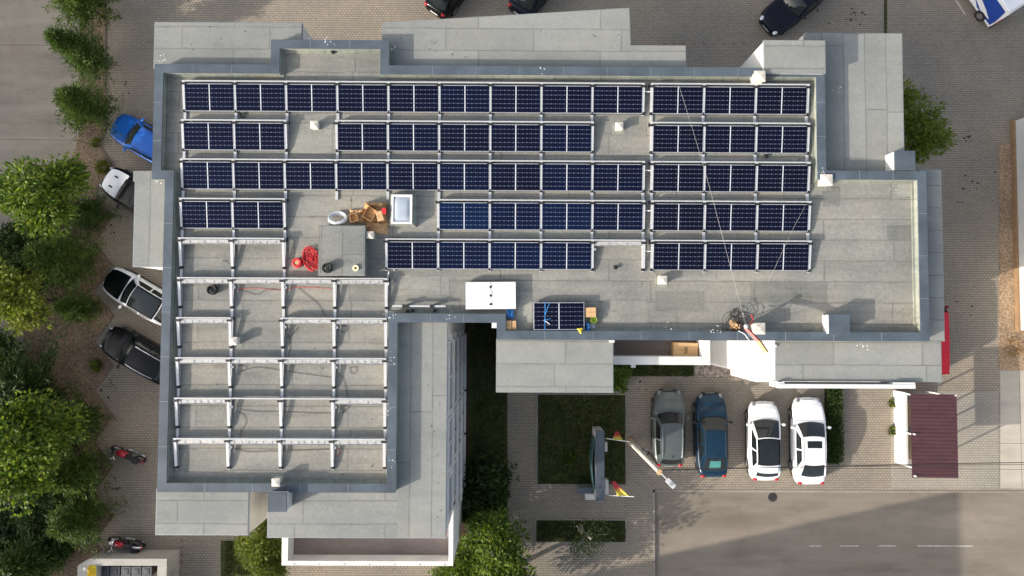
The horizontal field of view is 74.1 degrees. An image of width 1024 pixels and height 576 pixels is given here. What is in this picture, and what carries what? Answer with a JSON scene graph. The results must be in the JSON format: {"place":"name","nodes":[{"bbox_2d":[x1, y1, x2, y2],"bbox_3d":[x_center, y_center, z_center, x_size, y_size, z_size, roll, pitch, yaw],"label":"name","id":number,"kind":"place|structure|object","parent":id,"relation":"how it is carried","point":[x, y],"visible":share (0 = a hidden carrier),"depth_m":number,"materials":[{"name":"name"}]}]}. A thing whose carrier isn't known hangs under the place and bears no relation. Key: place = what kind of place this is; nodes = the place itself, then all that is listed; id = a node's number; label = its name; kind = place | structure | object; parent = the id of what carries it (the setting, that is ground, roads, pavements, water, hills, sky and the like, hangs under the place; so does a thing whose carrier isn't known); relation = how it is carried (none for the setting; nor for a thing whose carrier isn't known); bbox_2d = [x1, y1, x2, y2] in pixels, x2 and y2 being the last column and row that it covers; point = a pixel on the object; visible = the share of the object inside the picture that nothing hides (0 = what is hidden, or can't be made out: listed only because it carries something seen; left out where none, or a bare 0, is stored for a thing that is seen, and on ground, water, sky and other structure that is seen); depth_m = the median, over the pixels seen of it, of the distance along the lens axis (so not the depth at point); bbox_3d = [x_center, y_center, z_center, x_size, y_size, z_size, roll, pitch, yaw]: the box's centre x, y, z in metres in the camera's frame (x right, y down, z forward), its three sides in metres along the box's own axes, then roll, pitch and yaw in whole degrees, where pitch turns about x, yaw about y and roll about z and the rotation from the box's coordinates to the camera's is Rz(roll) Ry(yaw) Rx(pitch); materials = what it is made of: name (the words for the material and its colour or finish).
{"place":"outdoors","nodes":[
{"label":"outdoors","id":0,"kind":"place"},
{"bbox_2d":[0,0,78,507],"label":"concrete yard","id":1,"kind":"structure","parent":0,"point":[33,74],"depth_m":40.36,"materials":[{"name":"concrete"}]},
{"bbox_2d":[23,1,112,575],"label":"gravel bed","id":2,"kind":"object","parent":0,"point":[78,351],"visible":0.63,"depth_m":39.77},
{"bbox_2d":[0,254,56,337],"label":"broadleaf tree","id":3,"kind":"object","parent":2,"relation":"on","point":[18,300],"visible":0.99,"depth_m":34.94,"materials":[{"name":"green plant"}]},
{"bbox_2d":[0,321,71,419],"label":"cypress tree","id":4,"kind":"object","parent":2,"relation":"on","point":[22,375],"visible":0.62,"depth_m":37.30,"materials":[{"name":"green plant"}]},
{"bbox_2d":[0,523,74,575],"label":"cypress tree","id":5,"kind":"object","parent":2,"relation":"on","point":[19,560],"visible":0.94,"depth_m":37.09,"materials":[{"name":"green plant"}]},
{"bbox_2d":[0,388,92,518],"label":"maple tree","id":6,"kind":"object","parent":2,"relation":"on","point":[30,451],"visible":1,"depth_m":33.99,"materials":[{"name":"green plant"}]},
{"bbox_2d":[0,151,95,240],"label":"broadleaf tree","id":7,"kind":"object","parent":2,"relation":"on","point":[32,197],"visible":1,"depth_m":34.93,"materials":[{"name":"green plant"}]},
{"bbox_2d":[18,221,106,298],"bbox_3d":[-24.904,-1.633,37.530,4.116,5.002,4.692,-3,88,0],"label":"cypress tree","id":8,"kind":"object","parent":2,"relation":"on","point":[57,261],"visible":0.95,"depth_m":37.27,"materials":[{"name":"green plant"}]},
{"bbox_2d":[47,280,104,330],"bbox_3d":[-24.738,1.093,38.292,2.868,3.257,3.025,-17,88,-1],"label":"cypress tree","id":9,"kind":"object","parent":2,"relation":"on","point":[70,307],"visible":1,"depth_m":38.08,"materials":[{"name":"green plant"}]},
{"bbox_2d":[42,17,118,93],"bbox_3d":[-24.172,-13.063,37.942,3.157,5.093,4.388,-30,88,-1],"label":"cypress tree","id":10,"kind":"object","parent":2,"relation":"on","point":[80,57],"visible":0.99,"depth_m":37.72,"materials":[{"name":"green plant"}]},
{"bbox_2d":[42,439,118,506],"bbox_3d":[-24.153,10.225,37.504,4.626,4.146,3.688,35,88,1],"label":"shrub","id":11,"kind":"object","parent":2,"relation":"on","point":[76,474],"visible":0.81,"depth_m":37.22,"materials":[{"name":"green plant"}]},
{"bbox_2d":[41,0,122,36],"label":"cypress tree","id":12,"kind":"object","parent":2,"relation":"on","point":[81,8],"visible":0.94,"depth_m":38.41,"materials":[{"name":"green plant"}]},
{"bbox_2d":[40,481,129,559],"bbox_3d":[-24.086,12.629,37.520,4.800,3.874,3.687,30,88,1],"label":"shrub","id":13,"kind":"object","parent":2,"relation":"on","point":[66,522],"visible":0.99,"depth_m":37.24,"materials":[{"name":"green plant"}]},
{"bbox_2d":[51,74,125,143],"bbox_3d":[-23.833,-10.230,38.048,3.237,4.649,4.312,9,88,0],"label":"cypress tree","id":14,"kind":"object","parent":2,"relation":"on","point":[75,103],"visible":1,"depth_m":37.88,"materials":[{"name":"green plant"}]},
{"bbox_2d":[469,323,507,568],"bbox_3d":[-1.946,9.258,39.666,3.462,0.080,19.301,0,88,0],"label":"courtyard garden","id":15,"kind":"object","parent":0,"point":[478,383],"visible":0.22,"depth_m":39.73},
{"bbox_2d":[463,450,520,504],"bbox_3d":[-1.271,10.718,38.510,3.559,2.503,3.279,-5,88,0],"label":"shrub","id":16,"kind":"object","parent":15,"relation":"on","point":[492,476],"visible":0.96,"depth_m":38.13,"materials":[{"name":"green plant"}]},
{"bbox_2d":[455,503,532,575],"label":"broadleaf tree","id":17,"kind":"object","parent":15,"relation":"on","point":[492,539],"visible":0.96,"depth_m":36.26,"materials":[{"name":"green plant"}]},
{"bbox_2d":[95,0,1023,575],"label":"paving","id":18,"kind":"structure","parent":0,"point":[967,68],"depth_m":40.16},
{"bbox_2d":[77,550,179,575],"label":"bin enclosure","id":19,"kind":"object","parent":18,"relation":"on","point":[167,562],"visible":0.96,"depth_m":37.89,"materials":[{"name":"grey concrete"}]},
{"bbox_2d":[99,326,160,384],"bbox_3d":[-21.419,3.901,38.977,4.832,1.582,2.300,29,88,1],"label":"parked car","id":20,"kind":"object","parent":18,"relation":"on","point":[131,349],"visible":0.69,"depth_m":38.55,"materials":[{"name":"black paint"}]},
{"bbox_2d":[108,113,152,162],"bbox_3d":[-21.357,-8.553,39.533,4.541,1.457,2.260,30,88,1],"label":"parked car","id":21,"kind":"object","parent":18,"relation":"on","point":[137,137],"visible":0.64,"depth_m":39.15,"materials":[{"name":"blue paint"}]},
{"bbox_2d":[100,267,161,324],"bbox_3d":[-21.493,0.476,39.150,4.732,1.507,2.280,30,88,1],"label":"parked car","id":22,"kind":"object","parent":18,"relation":"on","point":[130,289],"visible":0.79,"depth_m":38.71,"materials":[{"name":"white paint"}]},
{"bbox_2d":[232,519,281,571],"bbox_3d":[-13.841,14.154,37.549,3.058,3.811,2.860,-38,88,-2],"label":"weeping tree","id":23,"kind":"object","parent":18,"relation":"on","point":[255,545],"visible":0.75,"depth_m":36.81,"materials":[{"name":"green plant"}]},
{"bbox_2d":[223,323,693,575],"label":"grass","id":24,"kind":"structure","parent":18,"relation":"on","point":[584,445],"depth_m":39.62,"materials":[{"name":"plant"}]},
{"bbox_2d":[133,8,944,565],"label":"office building","id":25,"kind":"structure","parent":18,"relation":"on","point":[861,306],"depth_m":28.45,"materials":[{"name":"concrete"}]},
{"bbox_2d":[171,436,386,469],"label":"mounting rack","id":26,"kind":"object","parent":25,"relation":"on","point":[279,441],"visible":1,"depth_m":27.90,"materials":[{"name":"metal"}]},
{"bbox_2d":[172,396,386,437],"bbox_3d":[-9.547,5.337,28.007,8.820,0.315,1.682,0,88,0],"label":"mounting rack","id":27,"kind":"object","parent":25,"relation":"on","point":[178,401],"visible":0.98,"depth_m":27.97,"materials":[{"name":"metal"}]},
{"bbox_2d":[173,356,387,397],"bbox_3d":[-9.540,3.686,28.072,8.820,0.315,1.682,0,88,0],"label":"mounting rack","id":28,"kind":"object","parent":25,"relation":"on","point":[231,361],"visible":1,"depth_m":28.03,"materials":[{"name":"metal"}]},
{"bbox_2d":[174,316,387,357],"bbox_3d":[-9.533,2.036,28.138,8.820,0.315,1.682,0,88,0],"label":"mounting rack","id":29,"kind":"object","parent":25,"relation":"on","point":[180,321],"visible":0.98,"depth_m":28.10,"materials":[{"name":"metal"}]},
{"bbox_2d":[175,277,389,317],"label":"mounting rack","id":30,"kind":"object","parent":25,"relation":"on","point":[232,281],"visible":0.99,"depth_m":28.16,"materials":[{"name":"metal"}]},
{"bbox_2d":[179,119,595,160],"bbox_3d":[-5.205,-6.198,28.485,17.400,0.315,1.682,0,88,0],"label":"mounting rack","id":31,"kind":"object","parent":25,"relation":"on","point":[387,123],"visible":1,"depth_m":28.44,"materials":[{"name":"metal"}]},
{"bbox_2d":[183,122,233,149],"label":"solar panel","id":32,"kind":"object","parent":31,"relation":"on","point":[206,136],"visible":1,"depth_m":28.42,"materials":[{"name":"glass"}]},
{"bbox_2d":[234,123,284,150],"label":"solar panel","id":33,"kind":"object","parent":31,"relation":"on","point":[259,136],"visible":1,"depth_m":28.43,"materials":[{"name":"glass"}]},
{"bbox_2d":[337,123,387,150],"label":"solar panel","id":34,"kind":"object","parent":31,"relation":"on","point":[361,136],"visible":1,"depth_m":28.45,"materials":[{"name":"glass"}]},
{"bbox_2d":[388,124,438,150],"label":"solar panel","id":35,"kind":"object","parent":31,"relation":"on","point":[413,137],"visible":1,"depth_m":28.46,"materials":[{"name":"glass"}]},
{"bbox_2d":[440,124,489,151],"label":"solar panel","id":36,"kind":"object","parent":31,"relation":"on","point":[464,137],"visible":1,"depth_m":28.47,"materials":[{"name":"glass"}]},
{"bbox_2d":[491,124,540,151],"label":"solar panel","id":37,"kind":"object","parent":31,"relation":"on","point":[515,137],"visible":1,"depth_m":28.48,"materials":[{"name":"glass"}]},
{"bbox_2d":[542,124,591,151],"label":"solar panel","id":38,"kind":"object","parent":31,"relation":"on","point":[566,138],"visible":1,"depth_m":28.49,"materials":[{"name":"glass"}]},
{"bbox_2d":[177,198,646,239],"bbox_3d":[-4.148,-2.891,28.359,19.545,0.315,1.682,0,88,0],"label":"mounting rack","id":39,"kind":"object","parent":25,"relation":"on","point":[284,201],"visible":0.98,"depth_m":28.33,"materials":[{"name":"metal"}]},
{"bbox_2d":[181,201,231,228],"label":"solar panel","id":40,"kind":"object","parent":39,"relation":"on","point":[207,214],"visible":1,"depth_m":28.29,"materials":[{"name":"glass"}]},
{"bbox_2d":[233,201,283,228],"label":"solar panel","id":41,"kind":"object","parent":39,"relation":"on","point":[257,214],"visible":1,"depth_m":28.30,"materials":[{"name":"glass"}]},
{"bbox_2d":[439,202,488,229],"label":"solar panel","id":42,"kind":"object","parent":39,"relation":"on","point":[462,216],"visible":1,"depth_m":28.34,"materials":[{"name":"glass"}]},
{"bbox_2d":[490,203,540,229],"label":"solar panel","id":43,"kind":"object","parent":39,"relation":"on","point":[514,216],"visible":1,"depth_m":28.35,"materials":[{"name":"glass"}]},
{"bbox_2d":[542,203,591,229],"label":"solar panel","id":44,"kind":"object","parent":39,"relation":"on","point":[566,216],"visible":1,"depth_m":28.36,"materials":[{"name":"glass"}]},
{"bbox_2d":[593,203,642,230],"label":"solar panel","id":45,"kind":"object","parent":39,"relation":"on","point":[618,216],"visible":1,"depth_m":28.37,"materials":[{"name":"glass"}]},
{"bbox_2d":[178,158,646,199],"bbox_3d":[-4.140,-4.542,28.424,19.545,0.315,1.682,0,88,0],"label":"mounting rack","id":46,"kind":"object","parent":25,"relation":"on","point":[388,161],"visible":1,"depth_m":28.38,"materials":[{"name":"metal"}]},
{"bbox_2d":[182,162,232,188],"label":"solar panel","id":47,"kind":"object","parent":46,"relation":"on","point":[207,175],"visible":1,"depth_m":28.35,"materials":[{"name":"glass"}]},
{"bbox_2d":[234,162,284,189],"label":"solar panel","id":48,"kind":"object","parent":46,"relation":"on","point":[260,175],"visible":1,"depth_m":28.36,"materials":[{"name":"glass"}]},
{"bbox_2d":[285,162,335,189],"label":"solar panel","id":49,"kind":"object","parent":46,"relation":"on","point":[310,175],"visible":1,"depth_m":28.37,"materials":[{"name":"glass"}]},
{"bbox_2d":[336,162,386,189],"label":"solar panel","id":50,"kind":"object","parent":46,"relation":"on","point":[361,176],"visible":1,"depth_m":28.38,"materials":[{"name":"glass"}]},
{"bbox_2d":[388,163,437,189],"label":"solar panel","id":51,"kind":"object","parent":46,"relation":"on","point":[412,176],"visible":1,"depth_m":28.39,"materials":[{"name":"glass"}]},
{"bbox_2d":[439,163,488,190],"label":"solar panel","id":52,"kind":"object","parent":46,"relation":"on","point":[463,176],"visible":1,"depth_m":28.40,"materials":[{"name":"glass"}]},
{"bbox_2d":[491,163,540,190],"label":"solar panel","id":53,"kind":"object","parent":46,"relation":"on","point":[515,177],"visible":1,"depth_m":28.41,"materials":[{"name":"glass"}]},
{"bbox_2d":[542,164,591,190],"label":"solar panel","id":54,"kind":"object","parent":46,"relation":"on","point":[566,177],"visible":1,"depth_m":28.42,"materials":[{"name":"glass"}]},
{"bbox_2d":[593,164,642,191],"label":"solar panel","id":55,"kind":"object","parent":46,"relation":"on","point":[617,177],"visible":1,"depth_m":28.43,"materials":[{"name":"glass"}]},
{"bbox_2d":[180,80,646,120],"bbox_3d":[-4.125,-7.843,28.555,19.545,0.315,1.682,0,88,0],"label":"mounting rack","id":56,"kind":"object","parent":25,"relation":"on","point":[385,83],"visible":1,"depth_m":28.51,"materials":[{"name":"metal"}]},
{"bbox_2d":[184,83,234,110],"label":"solar panel","id":57,"kind":"object","parent":56,"relation":"on","point":[206,97],"visible":1,"depth_m":28.48,"materials":[{"name":"glass"}]},
{"bbox_2d":[235,84,285,111],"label":"solar panel","id":58,"kind":"object","parent":56,"relation":"on","point":[261,97],"visible":1,"depth_m":28.49,"materials":[{"name":"glass"}]},
{"bbox_2d":[286,84,336,111],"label":"solar panel","id":59,"kind":"object","parent":56,"relation":"on","point":[311,97],"visible":1,"depth_m":28.50,"materials":[{"name":"glass"}]},
{"bbox_2d":[338,84,387,111],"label":"solar panel","id":60,"kind":"object","parent":56,"relation":"on","point":[361,98],"visible":1,"depth_m":28.51,"materials":[{"name":"glass"}]},
{"bbox_2d":[389,85,438,112],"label":"solar panel","id":61,"kind":"object","parent":56,"relation":"on","point":[415,98],"visible":1,"depth_m":28.52,"materials":[{"name":"glass"}]},
{"bbox_2d":[440,85,489,112],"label":"solar panel","id":62,"kind":"object","parent":56,"relation":"on","point":[464,98],"visible":1,"depth_m":28.53,"materials":[{"name":"glass"}]},
{"bbox_2d":[491,85,540,112],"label":"solar panel","id":63,"kind":"object","parent":56,"relation":"on","point":[515,98],"visible":1,"depth_m":28.54,"materials":[{"name":"glass"}]},
{"bbox_2d":[542,86,591,113],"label":"solar panel","id":64,"kind":"object","parent":56,"relation":"on","point":[566,99],"visible":1,"depth_m":28.55,"materials":[{"name":"glass"}]},
{"bbox_2d":[593,86,642,113],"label":"solar panel","id":65,"kind":"object","parent":56,"relation":"on","point":[617,99],"visible":1,"depth_m":28.56,"materials":[{"name":"glass"}]},
{"bbox_2d":[465,282,515,308],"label":"solar panel","id":66,"kind":"object","parent":25,"relation":"on","point":[490,295],"visible":1,"depth_m":28.08,"materials":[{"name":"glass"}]},
{"bbox_2d":[383,238,646,271],"bbox_3d":[0.136,-1.381,28.320,10.965,0.315,1.360,0,88,0],"label":"mounting rack","id":67,"kind":"object","parent":25,"relation":"on","point":[604,242],"visible":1,"depth_m":28.29,"materials":[{"name":"metal"}]},
{"bbox_2d":[387,242,437,268],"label":"solar panel","id":68,"kind":"object","parent":67,"relation":"on","point":[411,255],"visible":1,"depth_m":28.26,"materials":[{"name":"glass"}]},
{"bbox_2d":[439,242,488,268],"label":"solar panel","id":69,"kind":"object","parent":67,"relation":"on","point":[463,255],"visible":1,"depth_m":28.27,"materials":[{"name":"glass"}]},
{"bbox_2d":[490,242,539,269],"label":"solar panel","id":70,"kind":"object","parent":67,"relation":"on","point":[514,255],"visible":1,"depth_m":28.28,"materials":[{"name":"glass"}]},
{"bbox_2d":[541,242,591,269],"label":"solar panel","id":71,"kind":"object","parent":67,"relation":"on","point":[566,256],"visible":1,"depth_m":28.29,"materials":[{"name":"glass"}]},
{"bbox_2d":[648,83,810,122],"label":"mounting rack","id":72,"kind":"object","parent":25,"relation":"on","point":[701,85],"visible":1,"depth_m":28.59,"materials":[{"name":"metal"}]},
{"bbox_2d":[652,86,703,113],"bbox_3d":[6.989,-7.912,28.589,2.136,0.037,1.134,0,95,0],"label":"solar panel","id":73,"kind":"object","parent":72,"relation":"on","point":[669,99],"visible":1,"depth_m":28.57,"materials":[{"name":"glass"}]},
{"bbox_2d":[704,87,755,113],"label":"solar panel","id":74,"kind":"object","parent":72,"relation":"on","point":[729,100],"visible":1,"depth_m":28.59,"materials":[{"name":"glass"}]},
{"bbox_2d":[756,87,807,114],"bbox_3d":[11.373,-7.892,28.610,2.136,0.037,1.134,0,95,0],"label":"solar panel","id":75,"kind":"object","parent":72,"relation":"on","point":[781,100],"visible":1,"depth_m":28.60,"materials":[{"name":"glass"}]},
{"bbox_2d":[648,122,811,161],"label":"mounting rack","id":76,"kind":"object","parent":25,"relation":"on","point":[705,124],"visible":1,"depth_m":28.53,"materials":[{"name":"metal"}]},
{"bbox_2d":[652,125,703,152],"bbox_3d":[6.981,-6.262,28.523,2.136,0.037,1.134,0,95,0],"label":"solar panel","id":77,"kind":"object","parent":76,"relation":"on","point":[675,139],"visible":1,"depth_m":28.51,"materials":[{"name":"glass"}]},
{"bbox_2d":[704,125,755,152],"bbox_3d":[9.173,-6.251,28.534,2.136,0.037,1.134,0,95,0],"label":"solar panel","id":78,"kind":"object","parent":76,"relation":"on","point":[730,139],"visible":1,"depth_m":28.52,"materials":[{"name":"glass"}]},
{"bbox_2d":[756,126,807,153],"bbox_3d":[11.365,-6.241,28.544,2.136,0.037,1.134,0,95,0],"label":"solar panel","id":79,"kind":"object","parent":76,"relation":"on","point":[782,139],"visible":1,"depth_m":28.53,"materials":[{"name":"glass"}]},
{"bbox_2d":[648,200,812,239],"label":"mounting rack","id":80,"kind":"object","parent":25,"relation":"on","point":[651,203],"visible":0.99,"depth_m":28.40,"materials":[{"name":"metal"}]},
{"bbox_2d":[653,203,703,230],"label":"solar panel","id":81,"kind":"object","parent":80,"relation":"on","point":[678,217],"visible":1,"depth_m":28.38,"materials":[{"name":"glass"}]},
{"bbox_2d":[705,204,756,230],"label":"solar panel","id":82,"kind":"object","parent":80,"relation":"on","point":[736,217],"visible":1,"depth_m":28.39,"materials":[{"name":"glass"}]},
{"bbox_2d":[757,204,808,231],"bbox_3d":[11.350,-2.940,28.413,2.136,0.037,1.134,0,95,0],"label":"solar panel","id":83,"kind":"object","parent":80,"relation":"on","point":[778,217],"visible":1,"depth_m":28.40,"materials":[{"name":"glass"}]},
{"bbox_2d":[648,161,812,200],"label":"mounting rack","id":84,"kind":"object","parent":25,"relation":"on","point":[704,163],"visible":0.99,"depth_m":28.46,"materials":[{"name":"metal"}]},
{"bbox_2d":[652,164,703,191],"bbox_3d":[6.974,-4.611,28.458,2.136,0.037,1.134,0,95,0],"label":"solar panel","id":85,"kind":"object","parent":84,"relation":"on","point":[678,177],"visible":1,"depth_m":28.44,"materials":[{"name":"glass"}]},
{"bbox_2d":[704,165,755,191],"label":"solar panel","id":86,"kind":"object","parent":84,"relation":"on","point":[730,178],"visible":1,"depth_m":28.45,"materials":[{"name":"glass"}]},
{"bbox_2d":[757,165,808,191],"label":"solar panel","id":87,"kind":"object","parent":84,"relation":"on","point":[782,178],"visible":1,"depth_m":28.46,"materials":[{"name":"glass"}]},
{"bbox_2d":[649,240,813,272],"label":"mounting rack","id":88,"kind":"object","parent":25,"relation":"on","point":[756,242],"visible":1,"depth_m":28.32,"materials":[{"name":"metal"}]},
{"bbox_2d":[653,243,704,269],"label":"solar panel","id":89,"kind":"object","parent":88,"relation":"on","point":[678,256],"visible":1,"depth_m":28.31,"materials":[{"name":"glass"}]},
{"bbox_2d":[705,243,756,270],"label":"solar panel","id":90,"kind":"object","parent":88,"relation":"on","point":[741,256],"visible":1,"depth_m":28.32,"materials":[{"name":"glass"}]},
{"bbox_2d":[757,243,809,270],"bbox_3d":[11.343,-1.289,28.348,2.136,0.037,1.134,0,95,0],"label":"solar panel","id":91,"kind":"object","parent":88,"relation":"on","point":[793,257],"visible":1,"depth_m":28.34,"materials":[{"name":"glass"}]},
{"bbox_2d":[651,389,689,466],"bbox_3d":[9.028,8.052,38.921,2.260,1.662,4.397,0,88,0],"label":"suv","id":92,"kind":"object","parent":18,"relation":"on","point":[668,417],"visible":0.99,"depth_m":38.50,"materials":[{"name":"grey paint"}]},
{"bbox_2d":[692,392,732,477],"bbox_3d":[11.495,8.467,39.001,2.280,1.494,4.832,-1,88,0],"label":"parked car","id":93,"kind":"object","parent":18,"relation":"on","point":[710,427],"visible":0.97,"depth_m":38.67,"materials":[{"name":"blue paint"}]},
{"bbox_2d":[744,401,785,480],"bbox_3d":[14.516,8.795,39.007,2.280,1.487,4.541,0,88,0],"label":"parked car","id":94,"kind":"object","parent":18,"relation":"on","point":[763,424],"visible":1,"depth_m":38.62,"materials":[{"name":"white paint"}]},
{"bbox_2d":[759,0,823,35],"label":"parked car","id":95,"kind":"object","parent":18,"relation":"on","point":[778,17],"visible":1,"depth_m":39.84,"materials":[{"name":"paint"}]},
{"bbox_2d":[788,397,831,484],"bbox_3d":[17.101,8.803,39.029,2.340,1.466,4.982,0,88,0],"label":"parked car","id":96,"kind":"object","parent":18,"relation":"on","point":[807,434],"visible":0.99,"depth_m":38.69,"materials":[{"name":"white paint"}]},
{"bbox_2d":[903,74,958,164],"bbox_3d":[20.412,-8.321,36.741,5.560,7.552,4.604,39,88,1],"label":"broadleaf tree","id":97,"kind":"object","parent":18,"relation":"on","point":[927,136],"visible":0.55,"depth_m":34.64,"materials":[{"name":"green plant"}]},
{"bbox_2d":[891,392,997,487],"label":"shelter floor","id":98,"kind":"structure","parent":18,"relation":"on","point":[977,424],"depth_m":39.79,"materials":[{"name":"concrete"}]},
{"bbox_2d":[893,390,957,477],"bbox_3d":[23.239,8.193,38.535,2.491,2.570,4.562,0,88,0],"label":"shelter","id":99,"kind":"object","parent":98,"relation":"on","point":[931,421],"visible":0.97,"depth_m":37.37,"materials":[{"name":"metal"}]},
{"bbox_2d":[999,144,1023,369],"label":"gravel","id":100,"kind":"structure","parent":18,"relation":"on","point":[1006,305],"depth_m":40.18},
{"bbox_2d":[1010,118,1023,331],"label":"white building","id":101,"kind":"structure","parent":18,"relation":"on","point":[1017,148],"depth_m":39.95,"materials":[{"name":"paint"}]},
{"bbox_2d":[538,395,624,483],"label":"entrance lawn","id":102,"kind":"structure","parent":0,"point":[599,406],"depth_m":39.68,"materials":[{"name":"plant"}]},
{"bbox_2d":[655,492,1023,575],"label":"road","id":103,"kind":"structure","parent":0,"point":[728,534],"depth_m":39.67,"materials":[{"name":"asphalt"}]},
{"bbox_2d":[1000,371,1023,487],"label":"concrete pavement","id":104,"kind":"structure","parent":0,"point":[1011,416],"depth_m":39.84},
{"bbox_3d":[1.935,1.171,28.242,2.100,0.287,1.134,0,88,0],"label":"panel stack","id":105,"kind":"object","parent":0,"visible":0},
{"bbox_2d":[534,302,583,329],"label":"solar panel","id":106,"kind":"object","parent":105,"relation":"on","point":[566,315],"visible":1,"depth_m":28.06,"materials":[{"name":"glass"}]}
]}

